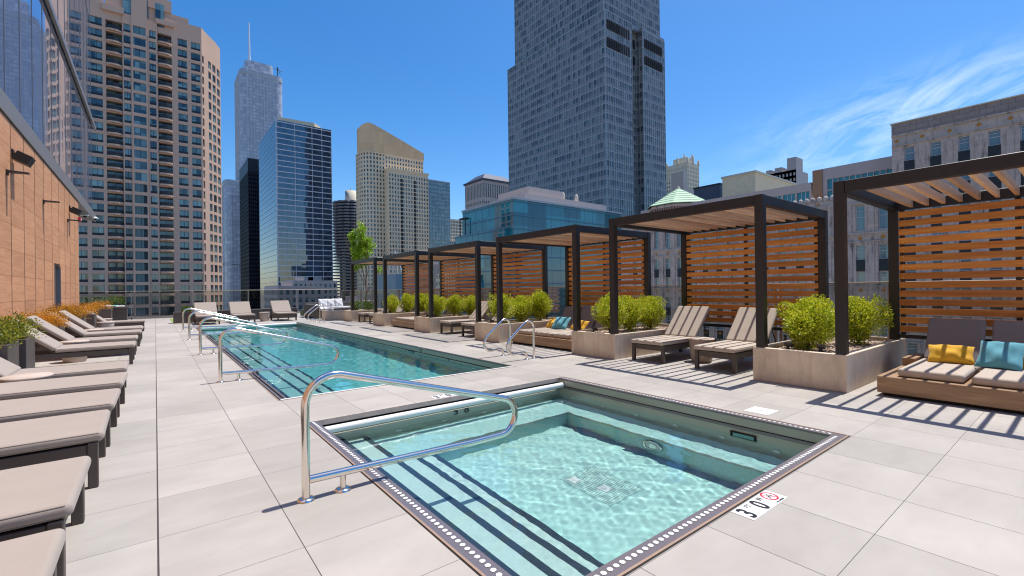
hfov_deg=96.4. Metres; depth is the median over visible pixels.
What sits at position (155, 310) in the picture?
window
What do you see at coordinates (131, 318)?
guardrail
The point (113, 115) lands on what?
window
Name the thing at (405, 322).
daybed
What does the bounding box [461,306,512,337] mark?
sun lounger
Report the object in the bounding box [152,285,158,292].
window
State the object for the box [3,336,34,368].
box planter
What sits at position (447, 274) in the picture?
windows
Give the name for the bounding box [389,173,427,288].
windows
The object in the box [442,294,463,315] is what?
boxwood shrub
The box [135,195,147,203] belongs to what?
window
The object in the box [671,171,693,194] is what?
white office block
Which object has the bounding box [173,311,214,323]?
planter
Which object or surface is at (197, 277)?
window
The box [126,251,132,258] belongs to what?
window
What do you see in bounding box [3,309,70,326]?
golden shrub
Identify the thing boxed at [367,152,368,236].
windows
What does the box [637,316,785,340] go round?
windows
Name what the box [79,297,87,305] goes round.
window
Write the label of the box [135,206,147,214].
window
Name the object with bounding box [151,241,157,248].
window
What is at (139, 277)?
window
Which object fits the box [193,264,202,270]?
window
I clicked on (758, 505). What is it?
depth marker
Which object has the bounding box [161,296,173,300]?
window
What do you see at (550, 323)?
pillow
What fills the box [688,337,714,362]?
side table
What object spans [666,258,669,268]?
window
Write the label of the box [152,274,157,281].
window
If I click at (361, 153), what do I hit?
windows
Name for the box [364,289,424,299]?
city block
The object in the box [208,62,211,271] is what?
windows
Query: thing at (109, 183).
window
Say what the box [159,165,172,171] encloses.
window
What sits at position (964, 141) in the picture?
window
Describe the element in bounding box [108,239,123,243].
window
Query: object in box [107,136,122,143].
window
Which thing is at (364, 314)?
sun lounger
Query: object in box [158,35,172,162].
windows
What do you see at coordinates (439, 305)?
boxwood shrub
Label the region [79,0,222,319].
apartment tower
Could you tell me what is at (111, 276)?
window
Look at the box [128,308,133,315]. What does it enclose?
window
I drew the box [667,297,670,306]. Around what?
window
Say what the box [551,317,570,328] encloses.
pillow
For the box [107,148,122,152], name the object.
window
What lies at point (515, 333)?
ladder rail
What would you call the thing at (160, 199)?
window
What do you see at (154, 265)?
window
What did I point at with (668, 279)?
window
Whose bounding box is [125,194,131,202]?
window
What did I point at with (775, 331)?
guardrail
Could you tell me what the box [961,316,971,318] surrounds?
window
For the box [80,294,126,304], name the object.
grassy shrub
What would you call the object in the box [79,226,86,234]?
window
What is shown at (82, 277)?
window
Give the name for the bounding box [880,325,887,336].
window
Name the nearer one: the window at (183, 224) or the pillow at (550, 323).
the pillow at (550, 323)
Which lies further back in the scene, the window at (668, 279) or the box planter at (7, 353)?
the window at (668, 279)
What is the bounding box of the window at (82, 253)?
[79,250,87,257]
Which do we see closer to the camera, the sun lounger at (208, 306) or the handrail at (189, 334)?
the handrail at (189, 334)
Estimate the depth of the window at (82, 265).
113.90 m
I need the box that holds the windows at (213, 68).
[212,65,216,271]
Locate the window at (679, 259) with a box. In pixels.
[678,258,680,267]
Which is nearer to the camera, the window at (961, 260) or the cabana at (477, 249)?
the cabana at (477, 249)
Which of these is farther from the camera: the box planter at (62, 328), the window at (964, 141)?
the window at (964, 141)
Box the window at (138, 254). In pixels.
[135,251,147,259]
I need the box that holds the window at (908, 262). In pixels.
[906,261,915,271]
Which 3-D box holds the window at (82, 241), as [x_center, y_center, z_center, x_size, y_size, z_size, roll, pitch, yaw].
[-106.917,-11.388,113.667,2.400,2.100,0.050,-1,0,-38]
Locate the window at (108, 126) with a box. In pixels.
[107,125,122,132]
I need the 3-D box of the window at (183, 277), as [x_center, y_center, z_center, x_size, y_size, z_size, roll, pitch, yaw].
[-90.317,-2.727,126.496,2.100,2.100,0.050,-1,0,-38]
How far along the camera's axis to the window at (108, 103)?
118.73 m
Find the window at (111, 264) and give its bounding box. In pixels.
[109,262,124,270]
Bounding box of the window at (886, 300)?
[880,298,887,312]
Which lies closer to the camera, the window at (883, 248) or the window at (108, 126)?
the window at (883, 248)
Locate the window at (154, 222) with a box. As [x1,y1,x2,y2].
[151,219,157,226]
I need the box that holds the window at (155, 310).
[152,307,158,314]
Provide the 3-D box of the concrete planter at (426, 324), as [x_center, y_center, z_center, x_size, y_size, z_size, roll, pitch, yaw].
[-1.784,1.161,15.620,2.820,0.470,1.140,-1,0,-38]
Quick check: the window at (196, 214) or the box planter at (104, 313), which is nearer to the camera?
the box planter at (104, 313)
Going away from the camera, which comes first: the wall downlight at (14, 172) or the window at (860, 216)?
the wall downlight at (14, 172)
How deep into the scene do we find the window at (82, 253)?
113.93 m
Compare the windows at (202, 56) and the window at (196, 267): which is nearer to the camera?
the window at (196, 267)
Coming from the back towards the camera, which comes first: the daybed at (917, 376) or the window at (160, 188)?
the window at (160, 188)
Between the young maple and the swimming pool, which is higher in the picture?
the young maple
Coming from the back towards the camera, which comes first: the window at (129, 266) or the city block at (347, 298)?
the city block at (347, 298)
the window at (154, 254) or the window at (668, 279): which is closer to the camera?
the window at (668, 279)
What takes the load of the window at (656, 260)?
in the stone building at (987, 129)
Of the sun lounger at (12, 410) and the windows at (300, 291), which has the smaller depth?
the sun lounger at (12, 410)
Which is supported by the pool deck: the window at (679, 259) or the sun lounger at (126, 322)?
the sun lounger at (126, 322)
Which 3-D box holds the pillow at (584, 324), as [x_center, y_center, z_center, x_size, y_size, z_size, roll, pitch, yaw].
[1.630,0.902,11.083,0.240,0.240,0.500,-1,0,-33]
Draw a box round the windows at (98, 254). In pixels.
[90,15,104,303]
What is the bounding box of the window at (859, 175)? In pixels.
[850,174,860,178]
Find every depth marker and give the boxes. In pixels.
[431,394,454,398]
[731,490,787,520]
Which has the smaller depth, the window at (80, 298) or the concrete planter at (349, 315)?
the concrete planter at (349, 315)
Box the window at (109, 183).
[108,182,123,190]
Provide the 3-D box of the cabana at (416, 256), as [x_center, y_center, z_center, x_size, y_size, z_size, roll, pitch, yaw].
[-3.012,-0.147,16.966,2.536,2.180,2.786,-1,0,-38]
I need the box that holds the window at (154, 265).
[152,263,157,270]
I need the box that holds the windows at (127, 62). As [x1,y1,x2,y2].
[123,23,131,319]
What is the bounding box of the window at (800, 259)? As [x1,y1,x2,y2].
[797,251,803,260]
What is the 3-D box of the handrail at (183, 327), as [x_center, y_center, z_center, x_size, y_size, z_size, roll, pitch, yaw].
[-10.886,1.103,16.607,1.805,0.816,0.112,-1,0,-38]
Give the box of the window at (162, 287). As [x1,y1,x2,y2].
[160,285,173,292]
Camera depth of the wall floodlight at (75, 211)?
17.87 m
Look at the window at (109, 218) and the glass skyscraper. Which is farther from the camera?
the glass skyscraper
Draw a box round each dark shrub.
[348,300,364,310]
[360,300,373,309]
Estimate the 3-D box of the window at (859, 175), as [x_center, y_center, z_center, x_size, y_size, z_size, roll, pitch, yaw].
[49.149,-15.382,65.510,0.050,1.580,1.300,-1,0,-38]
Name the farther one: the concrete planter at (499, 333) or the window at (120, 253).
the window at (120, 253)
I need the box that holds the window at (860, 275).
[857,272,864,285]
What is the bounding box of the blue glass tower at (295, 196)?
[258,117,332,308]
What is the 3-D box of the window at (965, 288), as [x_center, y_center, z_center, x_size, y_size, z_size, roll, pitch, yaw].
[53.059,0.612,53.481,0.050,1.700,1.000,-1,0,-38]
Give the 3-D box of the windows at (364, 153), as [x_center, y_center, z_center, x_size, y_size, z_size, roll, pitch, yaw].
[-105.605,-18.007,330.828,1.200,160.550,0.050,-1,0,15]
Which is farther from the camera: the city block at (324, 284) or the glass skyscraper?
the glass skyscraper
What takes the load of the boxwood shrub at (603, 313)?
on the concrete planter at (602, 343)
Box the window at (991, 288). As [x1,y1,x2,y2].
[990,287,1002,299]
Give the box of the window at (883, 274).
[880,271,888,284]
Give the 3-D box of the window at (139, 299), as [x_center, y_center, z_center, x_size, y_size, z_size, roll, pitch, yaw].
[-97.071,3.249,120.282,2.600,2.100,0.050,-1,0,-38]
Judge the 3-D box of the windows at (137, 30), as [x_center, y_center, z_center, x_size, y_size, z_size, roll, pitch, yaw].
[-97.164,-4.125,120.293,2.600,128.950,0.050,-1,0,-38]
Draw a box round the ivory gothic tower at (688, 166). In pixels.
[666,153,699,194]
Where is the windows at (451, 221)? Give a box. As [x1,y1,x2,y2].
[451,221,462,241]
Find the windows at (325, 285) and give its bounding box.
[305,284,335,298]
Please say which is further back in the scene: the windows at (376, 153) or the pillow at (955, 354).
the windows at (376, 153)
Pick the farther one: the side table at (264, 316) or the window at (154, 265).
the window at (154, 265)
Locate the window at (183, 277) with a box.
[180,274,189,281]
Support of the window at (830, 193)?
in the stone building at (987, 129)
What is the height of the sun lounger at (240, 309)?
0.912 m
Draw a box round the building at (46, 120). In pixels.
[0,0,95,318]
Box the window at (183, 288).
[180,285,189,292]
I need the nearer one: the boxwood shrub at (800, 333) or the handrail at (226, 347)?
the boxwood shrub at (800, 333)
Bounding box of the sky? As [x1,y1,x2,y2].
[104,0,1023,292]
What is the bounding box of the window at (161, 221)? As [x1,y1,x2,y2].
[160,220,172,223]
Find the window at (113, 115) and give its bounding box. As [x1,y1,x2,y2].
[107,113,122,121]
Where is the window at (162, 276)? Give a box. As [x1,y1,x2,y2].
[160,274,173,281]
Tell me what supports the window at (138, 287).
in the apartment tower at (155, 228)
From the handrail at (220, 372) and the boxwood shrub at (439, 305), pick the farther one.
the boxwood shrub at (439, 305)
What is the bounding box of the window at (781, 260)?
[779,252,785,261]
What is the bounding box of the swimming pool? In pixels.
[196,322,514,400]
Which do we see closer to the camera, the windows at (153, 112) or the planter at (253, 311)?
the planter at (253, 311)
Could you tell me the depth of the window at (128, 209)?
119.02 m
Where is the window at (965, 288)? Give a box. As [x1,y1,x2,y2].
[960,287,971,299]
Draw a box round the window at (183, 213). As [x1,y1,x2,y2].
[180,210,188,217]
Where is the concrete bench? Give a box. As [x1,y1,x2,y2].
[322,310,342,319]
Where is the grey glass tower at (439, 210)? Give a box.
[428,179,450,264]
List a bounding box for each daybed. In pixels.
[391,304,458,328]
[511,306,606,350]
[877,318,1023,414]
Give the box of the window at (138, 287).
[136,285,148,292]
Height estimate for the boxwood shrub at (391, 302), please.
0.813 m
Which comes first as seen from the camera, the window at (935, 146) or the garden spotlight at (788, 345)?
the garden spotlight at (788, 345)
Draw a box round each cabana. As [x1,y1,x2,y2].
[350,257,428,312]
[383,250,474,316]
[428,240,547,321]
[496,224,651,330]
[609,194,828,347]
[833,151,1023,354]
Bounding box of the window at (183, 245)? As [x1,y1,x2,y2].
[180,242,188,249]
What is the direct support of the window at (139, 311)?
in the apartment tower at (155, 228)
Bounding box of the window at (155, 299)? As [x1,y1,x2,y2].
[152,296,158,303]
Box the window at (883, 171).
[874,170,885,175]
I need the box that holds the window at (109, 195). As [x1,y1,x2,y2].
[108,194,123,201]
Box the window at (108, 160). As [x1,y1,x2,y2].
[107,159,122,163]
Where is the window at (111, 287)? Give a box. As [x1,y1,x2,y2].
[109,285,124,292]
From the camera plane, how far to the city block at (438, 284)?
261.43 m
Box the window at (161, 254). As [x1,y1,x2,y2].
[160,253,173,259]
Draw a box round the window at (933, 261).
[932,260,942,270]
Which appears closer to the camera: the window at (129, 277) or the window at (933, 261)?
the window at (933, 261)
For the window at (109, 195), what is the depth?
118.70 m
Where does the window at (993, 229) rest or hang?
in the stone building at (987, 129)
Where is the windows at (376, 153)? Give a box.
[376,153,384,274]
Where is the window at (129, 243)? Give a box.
[126,240,132,247]
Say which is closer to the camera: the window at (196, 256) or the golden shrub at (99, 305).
the golden shrub at (99, 305)
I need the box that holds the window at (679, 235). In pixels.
[678,234,680,246]
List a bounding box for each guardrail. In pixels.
[95,289,340,319]
[341,279,1023,342]
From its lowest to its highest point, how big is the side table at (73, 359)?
0.420 m
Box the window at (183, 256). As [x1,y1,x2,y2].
[180,253,188,260]
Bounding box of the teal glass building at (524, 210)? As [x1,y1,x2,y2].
[455,186,621,325]
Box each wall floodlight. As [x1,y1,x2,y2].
[11,149,35,167]
[69,206,82,215]
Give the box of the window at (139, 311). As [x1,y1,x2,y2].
[136,307,148,315]
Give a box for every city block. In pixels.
[264,282,321,310]
[282,277,337,298]
[343,296,373,308]
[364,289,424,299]
[422,262,455,298]
[436,270,455,298]
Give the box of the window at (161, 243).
[160,242,173,248]
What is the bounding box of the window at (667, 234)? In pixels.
[666,233,669,247]
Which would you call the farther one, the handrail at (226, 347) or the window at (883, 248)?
the window at (883, 248)
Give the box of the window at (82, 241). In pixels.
[79,238,87,245]
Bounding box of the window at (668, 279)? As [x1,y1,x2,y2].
[667,278,670,287]
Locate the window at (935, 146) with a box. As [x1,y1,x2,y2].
[930,141,940,155]
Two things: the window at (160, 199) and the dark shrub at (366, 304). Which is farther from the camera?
the window at (160, 199)
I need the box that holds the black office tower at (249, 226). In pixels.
[239,158,260,308]
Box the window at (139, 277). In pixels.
[136,274,147,281]
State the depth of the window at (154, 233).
122.23 m
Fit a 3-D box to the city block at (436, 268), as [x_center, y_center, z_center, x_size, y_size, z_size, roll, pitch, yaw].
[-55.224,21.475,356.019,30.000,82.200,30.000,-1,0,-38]
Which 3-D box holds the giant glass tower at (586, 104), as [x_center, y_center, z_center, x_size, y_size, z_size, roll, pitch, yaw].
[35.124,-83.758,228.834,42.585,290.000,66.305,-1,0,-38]
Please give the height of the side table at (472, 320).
0.420 m
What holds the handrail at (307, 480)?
on the pool deck
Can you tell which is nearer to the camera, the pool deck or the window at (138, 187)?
the pool deck
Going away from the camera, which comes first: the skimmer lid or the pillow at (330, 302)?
the skimmer lid
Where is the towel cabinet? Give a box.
[104,307,127,320]
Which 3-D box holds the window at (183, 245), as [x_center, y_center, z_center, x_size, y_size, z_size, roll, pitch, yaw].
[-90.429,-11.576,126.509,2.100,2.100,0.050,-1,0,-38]
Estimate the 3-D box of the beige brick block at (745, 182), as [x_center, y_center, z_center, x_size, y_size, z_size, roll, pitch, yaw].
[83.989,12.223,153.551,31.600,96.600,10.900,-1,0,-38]
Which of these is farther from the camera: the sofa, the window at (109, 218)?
the window at (109, 218)
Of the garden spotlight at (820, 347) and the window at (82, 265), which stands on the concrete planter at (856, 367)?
the garden spotlight at (820, 347)
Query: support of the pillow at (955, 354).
on the daybed at (917, 376)
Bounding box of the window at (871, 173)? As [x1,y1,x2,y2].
[862,172,872,176]
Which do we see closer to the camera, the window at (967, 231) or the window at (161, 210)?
the window at (967, 231)
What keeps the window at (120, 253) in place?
in the apartment tower at (155, 228)
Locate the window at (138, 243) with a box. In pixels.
[135,240,147,247]
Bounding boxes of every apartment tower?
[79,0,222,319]
[332,188,356,300]
[356,122,428,300]
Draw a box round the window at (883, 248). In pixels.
[879,244,887,258]
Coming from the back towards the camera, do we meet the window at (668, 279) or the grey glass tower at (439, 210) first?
the grey glass tower at (439, 210)
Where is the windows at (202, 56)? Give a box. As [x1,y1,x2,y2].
[202,56,205,271]
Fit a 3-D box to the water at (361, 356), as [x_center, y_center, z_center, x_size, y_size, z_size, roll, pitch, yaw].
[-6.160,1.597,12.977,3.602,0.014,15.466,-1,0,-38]
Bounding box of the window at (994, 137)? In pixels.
[988,129,1000,145]
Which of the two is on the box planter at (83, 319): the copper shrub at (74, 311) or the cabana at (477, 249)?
the copper shrub at (74, 311)
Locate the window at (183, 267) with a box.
[180,264,188,270]
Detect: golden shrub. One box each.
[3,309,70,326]
[57,303,98,314]
[85,300,113,309]
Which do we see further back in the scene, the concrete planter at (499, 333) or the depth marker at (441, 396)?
the concrete planter at (499, 333)
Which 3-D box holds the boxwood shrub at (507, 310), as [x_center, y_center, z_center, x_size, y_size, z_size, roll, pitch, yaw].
[-0.280,0.530,12.242,0.874,0.860,0.795,-1,0,-11]
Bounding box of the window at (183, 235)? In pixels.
[180,231,188,238]
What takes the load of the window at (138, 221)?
in the apartment tower at (155, 228)
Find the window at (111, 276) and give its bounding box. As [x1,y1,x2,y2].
[109,274,124,281]
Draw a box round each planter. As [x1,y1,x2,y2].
[0,341,18,365]
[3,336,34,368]
[16,326,64,350]
[45,318,85,332]
[74,314,96,327]
[94,309,111,323]
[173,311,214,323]
[217,309,260,320]
[261,308,296,318]
[343,309,382,320]
[373,311,428,325]
[414,313,494,332]
[475,317,555,342]
[571,323,689,358]
[753,335,905,392]
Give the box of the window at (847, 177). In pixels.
[839,176,848,180]
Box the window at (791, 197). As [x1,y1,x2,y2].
[784,194,794,201]
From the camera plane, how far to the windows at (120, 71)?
118.64 m
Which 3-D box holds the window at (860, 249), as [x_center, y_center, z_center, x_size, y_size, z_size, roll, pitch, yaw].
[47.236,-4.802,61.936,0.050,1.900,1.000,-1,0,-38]
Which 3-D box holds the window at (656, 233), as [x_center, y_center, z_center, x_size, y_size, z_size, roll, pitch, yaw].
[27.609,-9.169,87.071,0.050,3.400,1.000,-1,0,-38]
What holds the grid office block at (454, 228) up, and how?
on the ground
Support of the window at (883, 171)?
in the stone building at (987, 129)
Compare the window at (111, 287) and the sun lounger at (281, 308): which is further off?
the window at (111, 287)
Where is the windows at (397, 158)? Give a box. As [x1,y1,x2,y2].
[397,158,422,172]
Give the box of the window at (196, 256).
[193,253,201,260]
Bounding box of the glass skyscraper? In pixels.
[222,22,282,309]
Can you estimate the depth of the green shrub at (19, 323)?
6.86 m
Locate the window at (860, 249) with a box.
[857,245,864,259]
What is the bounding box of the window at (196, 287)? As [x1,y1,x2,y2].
[194,285,202,291]
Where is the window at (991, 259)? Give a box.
[990,258,1002,269]
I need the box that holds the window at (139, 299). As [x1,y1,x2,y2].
[136,296,148,304]
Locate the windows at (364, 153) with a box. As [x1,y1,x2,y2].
[364,153,365,254]
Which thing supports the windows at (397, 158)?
in the rounded apartment tower at (392, 205)
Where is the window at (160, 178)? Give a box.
[159,176,172,183]
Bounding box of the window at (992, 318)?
[991,317,1002,328]
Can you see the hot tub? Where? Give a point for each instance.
(811, 443)
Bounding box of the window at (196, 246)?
[193,243,201,249]
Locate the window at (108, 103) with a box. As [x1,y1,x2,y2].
[107,102,122,110]
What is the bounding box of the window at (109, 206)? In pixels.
[108,205,123,211]
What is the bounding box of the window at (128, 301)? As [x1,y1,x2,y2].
[126,297,132,304]
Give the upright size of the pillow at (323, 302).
0.432 m
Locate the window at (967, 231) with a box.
[960,230,970,240]
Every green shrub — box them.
[0,311,47,340]
[0,322,25,347]
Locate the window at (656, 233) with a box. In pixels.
[655,232,657,248]
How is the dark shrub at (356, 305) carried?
on the concrete planter at (349, 315)
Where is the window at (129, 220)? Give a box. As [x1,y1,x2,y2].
[126,217,132,224]
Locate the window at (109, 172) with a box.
[107,171,123,178]
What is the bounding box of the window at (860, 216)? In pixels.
[856,205,864,230]
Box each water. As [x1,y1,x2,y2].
[203,325,486,397]
[337,392,801,575]
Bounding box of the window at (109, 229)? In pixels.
[108,228,123,232]
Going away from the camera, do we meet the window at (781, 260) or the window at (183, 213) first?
the window at (781, 260)
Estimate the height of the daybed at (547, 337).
0.856 m
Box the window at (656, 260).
[655,259,658,268]
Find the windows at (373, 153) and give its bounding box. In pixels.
[373,153,375,255]
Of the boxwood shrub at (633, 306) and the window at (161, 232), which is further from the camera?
the window at (161, 232)
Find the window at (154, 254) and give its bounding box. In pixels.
[151,252,157,259]
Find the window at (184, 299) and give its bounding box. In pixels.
[181,296,189,302]
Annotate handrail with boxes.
[182,308,239,330]
[187,311,257,339]
[197,317,287,354]
[216,327,338,382]
[297,370,517,503]
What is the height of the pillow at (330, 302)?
0.432 m
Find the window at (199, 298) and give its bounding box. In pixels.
[194,295,202,302]
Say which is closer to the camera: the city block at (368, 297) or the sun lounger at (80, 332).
the sun lounger at (80, 332)
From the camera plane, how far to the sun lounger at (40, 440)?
3.17 m
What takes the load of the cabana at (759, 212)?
on the concrete planter at (856, 367)
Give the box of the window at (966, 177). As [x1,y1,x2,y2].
[961,175,969,179]
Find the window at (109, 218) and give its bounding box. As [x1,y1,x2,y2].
[108,216,123,221]
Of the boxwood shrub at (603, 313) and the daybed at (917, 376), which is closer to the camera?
the daybed at (917, 376)
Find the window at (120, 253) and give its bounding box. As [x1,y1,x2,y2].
[108,251,123,258]
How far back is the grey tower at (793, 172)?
274.95 m
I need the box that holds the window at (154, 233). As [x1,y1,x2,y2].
[151,230,157,237]
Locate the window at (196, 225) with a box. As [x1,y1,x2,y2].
[193,222,201,228]
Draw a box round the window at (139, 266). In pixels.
[136,263,147,270]
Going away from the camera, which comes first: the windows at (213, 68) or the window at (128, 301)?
the window at (128, 301)
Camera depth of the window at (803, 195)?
70.83 m
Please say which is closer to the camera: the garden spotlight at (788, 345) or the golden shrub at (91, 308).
the garden spotlight at (788, 345)
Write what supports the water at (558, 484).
in the hot tub
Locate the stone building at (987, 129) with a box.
[621,93,1023,355]
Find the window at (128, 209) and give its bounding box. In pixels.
[125,206,131,213]
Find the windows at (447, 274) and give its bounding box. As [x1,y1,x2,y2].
[437,274,455,298]
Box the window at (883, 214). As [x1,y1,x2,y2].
[879,208,887,228]
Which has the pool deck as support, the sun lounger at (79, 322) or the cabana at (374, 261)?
the sun lounger at (79, 322)
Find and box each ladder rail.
[304,305,320,321]
[308,305,324,322]
[483,318,511,355]
[506,320,535,359]
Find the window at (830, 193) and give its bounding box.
[828,190,832,200]
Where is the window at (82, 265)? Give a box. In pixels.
[79,262,87,269]
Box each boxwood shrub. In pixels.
[382,293,399,312]
[399,292,414,312]
[413,293,428,311]
[424,294,446,316]
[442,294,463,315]
[461,294,475,315]
[486,293,516,322]
[509,295,534,321]
[531,289,552,320]
[591,292,627,330]
[620,294,651,330]
[636,295,667,328]
[775,296,834,350]
[788,294,834,343]
[834,294,894,344]
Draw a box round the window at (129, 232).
[126,228,132,236]
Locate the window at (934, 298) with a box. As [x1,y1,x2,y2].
[933,288,942,299]
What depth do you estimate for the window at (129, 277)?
119.02 m
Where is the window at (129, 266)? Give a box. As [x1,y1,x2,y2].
[126,262,132,270]
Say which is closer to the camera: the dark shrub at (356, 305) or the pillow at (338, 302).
the dark shrub at (356, 305)
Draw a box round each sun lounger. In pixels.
[0,357,128,387]
[0,372,127,416]
[0,388,120,446]
[0,409,109,488]
[0,456,90,575]
[0,528,65,575]
[6,320,135,363]
[24,315,137,362]
[46,312,141,346]
[58,310,143,340]
[87,310,145,330]
[194,302,219,324]
[229,301,255,323]
[270,300,296,320]
[358,301,396,321]
[368,304,403,322]
[440,301,492,333]
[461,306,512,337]
[631,306,715,363]
[694,307,777,373]
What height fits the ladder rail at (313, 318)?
0.753 m
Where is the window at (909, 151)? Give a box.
[905,146,914,160]
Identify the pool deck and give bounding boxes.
[35,313,1023,575]
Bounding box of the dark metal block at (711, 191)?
[693,183,721,199]
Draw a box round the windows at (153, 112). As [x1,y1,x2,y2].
[149,30,157,204]
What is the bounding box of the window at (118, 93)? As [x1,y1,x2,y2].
[107,90,122,99]
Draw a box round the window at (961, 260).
[960,259,971,270]
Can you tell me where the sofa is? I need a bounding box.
[300,302,350,317]
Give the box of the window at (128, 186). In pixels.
[125,183,131,190]
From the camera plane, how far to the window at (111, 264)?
118.58 m
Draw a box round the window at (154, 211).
[151,208,157,215]
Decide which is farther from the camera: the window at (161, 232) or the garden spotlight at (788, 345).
the window at (161, 232)
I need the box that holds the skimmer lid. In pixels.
[743,406,777,415]
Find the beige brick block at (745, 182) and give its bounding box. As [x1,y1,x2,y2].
[721,170,797,196]
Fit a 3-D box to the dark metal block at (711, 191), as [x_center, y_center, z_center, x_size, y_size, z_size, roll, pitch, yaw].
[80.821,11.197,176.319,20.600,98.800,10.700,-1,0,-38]
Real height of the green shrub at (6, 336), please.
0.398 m
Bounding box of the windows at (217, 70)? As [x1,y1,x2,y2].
[217,70,220,272]
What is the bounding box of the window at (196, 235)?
[193,232,201,239]
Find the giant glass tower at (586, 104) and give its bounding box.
[507,0,666,228]
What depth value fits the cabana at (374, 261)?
20.07 m
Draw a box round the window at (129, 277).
[126,274,132,281]
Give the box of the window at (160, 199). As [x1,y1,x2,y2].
[159,198,172,204]
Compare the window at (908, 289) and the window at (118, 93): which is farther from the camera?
the window at (118, 93)
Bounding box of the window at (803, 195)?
[797,191,808,202]
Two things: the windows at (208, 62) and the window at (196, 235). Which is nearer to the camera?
the window at (196, 235)
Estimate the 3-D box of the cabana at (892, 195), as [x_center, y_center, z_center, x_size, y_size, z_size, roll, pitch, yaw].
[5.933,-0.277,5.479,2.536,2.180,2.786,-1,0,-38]
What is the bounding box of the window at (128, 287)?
[126,285,132,292]
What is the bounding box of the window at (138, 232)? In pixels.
[135,229,147,236]
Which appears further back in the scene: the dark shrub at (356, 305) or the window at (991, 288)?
the window at (991, 288)
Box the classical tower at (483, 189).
[463,174,508,209]
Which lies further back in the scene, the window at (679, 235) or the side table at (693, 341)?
the window at (679, 235)
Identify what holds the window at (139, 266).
in the apartment tower at (155, 228)
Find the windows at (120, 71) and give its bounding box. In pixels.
[106,22,122,87]
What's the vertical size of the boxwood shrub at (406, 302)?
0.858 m
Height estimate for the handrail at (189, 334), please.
0.816 m
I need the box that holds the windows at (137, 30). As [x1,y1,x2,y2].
[133,26,146,180]
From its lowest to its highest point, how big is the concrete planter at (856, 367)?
0.470 m
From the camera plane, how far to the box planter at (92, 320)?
14.42 m
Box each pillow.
[318,299,326,306]
[327,299,334,306]
[334,298,342,306]
[546,319,554,327]
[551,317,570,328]
[570,320,589,329]
[927,344,974,364]
[974,341,1023,370]
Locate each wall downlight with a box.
[6,169,29,175]
[43,200,59,203]
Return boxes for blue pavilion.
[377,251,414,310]
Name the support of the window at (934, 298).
in the stone building at (987, 129)
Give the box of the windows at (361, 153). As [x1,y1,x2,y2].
[361,153,362,221]
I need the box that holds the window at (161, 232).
[160,231,173,238]
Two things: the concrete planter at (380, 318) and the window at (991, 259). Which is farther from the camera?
the window at (991, 259)
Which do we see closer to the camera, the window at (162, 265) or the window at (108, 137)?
the window at (108, 137)
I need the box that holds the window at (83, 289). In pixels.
[79,285,87,293]
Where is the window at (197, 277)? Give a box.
[194,274,202,281]
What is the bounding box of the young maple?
[344,221,389,302]
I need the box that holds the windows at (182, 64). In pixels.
[178,39,201,207]
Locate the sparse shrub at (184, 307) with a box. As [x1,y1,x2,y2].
[181,305,193,311]
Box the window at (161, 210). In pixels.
[160,209,172,213]
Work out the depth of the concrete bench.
21.34 m
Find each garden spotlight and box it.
[784,342,793,348]
[816,344,825,351]
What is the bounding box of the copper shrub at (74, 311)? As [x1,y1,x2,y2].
[36,303,91,318]
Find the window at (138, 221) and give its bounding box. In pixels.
[135,217,147,225]
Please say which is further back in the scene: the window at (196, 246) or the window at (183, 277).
the window at (196, 246)
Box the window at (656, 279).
[655,278,658,287]
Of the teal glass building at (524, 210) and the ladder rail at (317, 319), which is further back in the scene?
the teal glass building at (524, 210)
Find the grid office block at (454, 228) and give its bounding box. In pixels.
[450,219,462,241]
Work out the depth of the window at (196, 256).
128.31 m
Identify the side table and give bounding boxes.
[0,372,53,382]
[60,340,89,362]
[85,329,103,331]
[97,321,114,327]
[259,312,269,320]
[470,319,483,333]
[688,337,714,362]
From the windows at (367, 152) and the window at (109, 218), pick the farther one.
the windows at (367, 152)
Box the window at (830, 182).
[828,178,837,189]
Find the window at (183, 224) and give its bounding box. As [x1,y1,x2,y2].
[180,221,188,228]
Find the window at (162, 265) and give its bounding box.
[160,263,173,270]
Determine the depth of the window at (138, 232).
120.27 m
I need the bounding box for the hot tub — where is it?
[310,377,849,575]
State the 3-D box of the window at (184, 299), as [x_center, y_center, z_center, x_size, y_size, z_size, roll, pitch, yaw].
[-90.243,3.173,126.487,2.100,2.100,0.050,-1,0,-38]
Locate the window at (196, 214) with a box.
[193,211,201,218]
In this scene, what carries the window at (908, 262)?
in the stone building at (987, 129)
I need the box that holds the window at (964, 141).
[958,135,969,150]
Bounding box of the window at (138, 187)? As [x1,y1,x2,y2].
[135,184,146,191]
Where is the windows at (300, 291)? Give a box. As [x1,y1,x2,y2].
[293,290,319,309]
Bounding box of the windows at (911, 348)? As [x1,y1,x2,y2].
[907,125,1023,354]
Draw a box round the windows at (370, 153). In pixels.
[370,153,372,257]
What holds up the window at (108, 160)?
in the apartment tower at (155, 228)
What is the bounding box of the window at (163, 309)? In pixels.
[161,307,173,311]
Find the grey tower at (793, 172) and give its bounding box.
[766,157,807,183]
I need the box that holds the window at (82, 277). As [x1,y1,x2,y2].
[79,274,87,281]
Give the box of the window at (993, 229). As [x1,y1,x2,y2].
[990,228,1001,238]
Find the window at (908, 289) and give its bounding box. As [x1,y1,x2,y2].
[906,288,915,298]
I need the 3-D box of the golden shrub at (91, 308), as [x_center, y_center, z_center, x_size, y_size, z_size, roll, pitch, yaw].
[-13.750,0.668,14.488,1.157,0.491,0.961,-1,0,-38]
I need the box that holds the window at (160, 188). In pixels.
[159,187,172,193]
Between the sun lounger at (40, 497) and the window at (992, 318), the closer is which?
the sun lounger at (40, 497)
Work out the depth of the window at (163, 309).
124.91 m
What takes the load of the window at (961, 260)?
in the stone building at (987, 129)

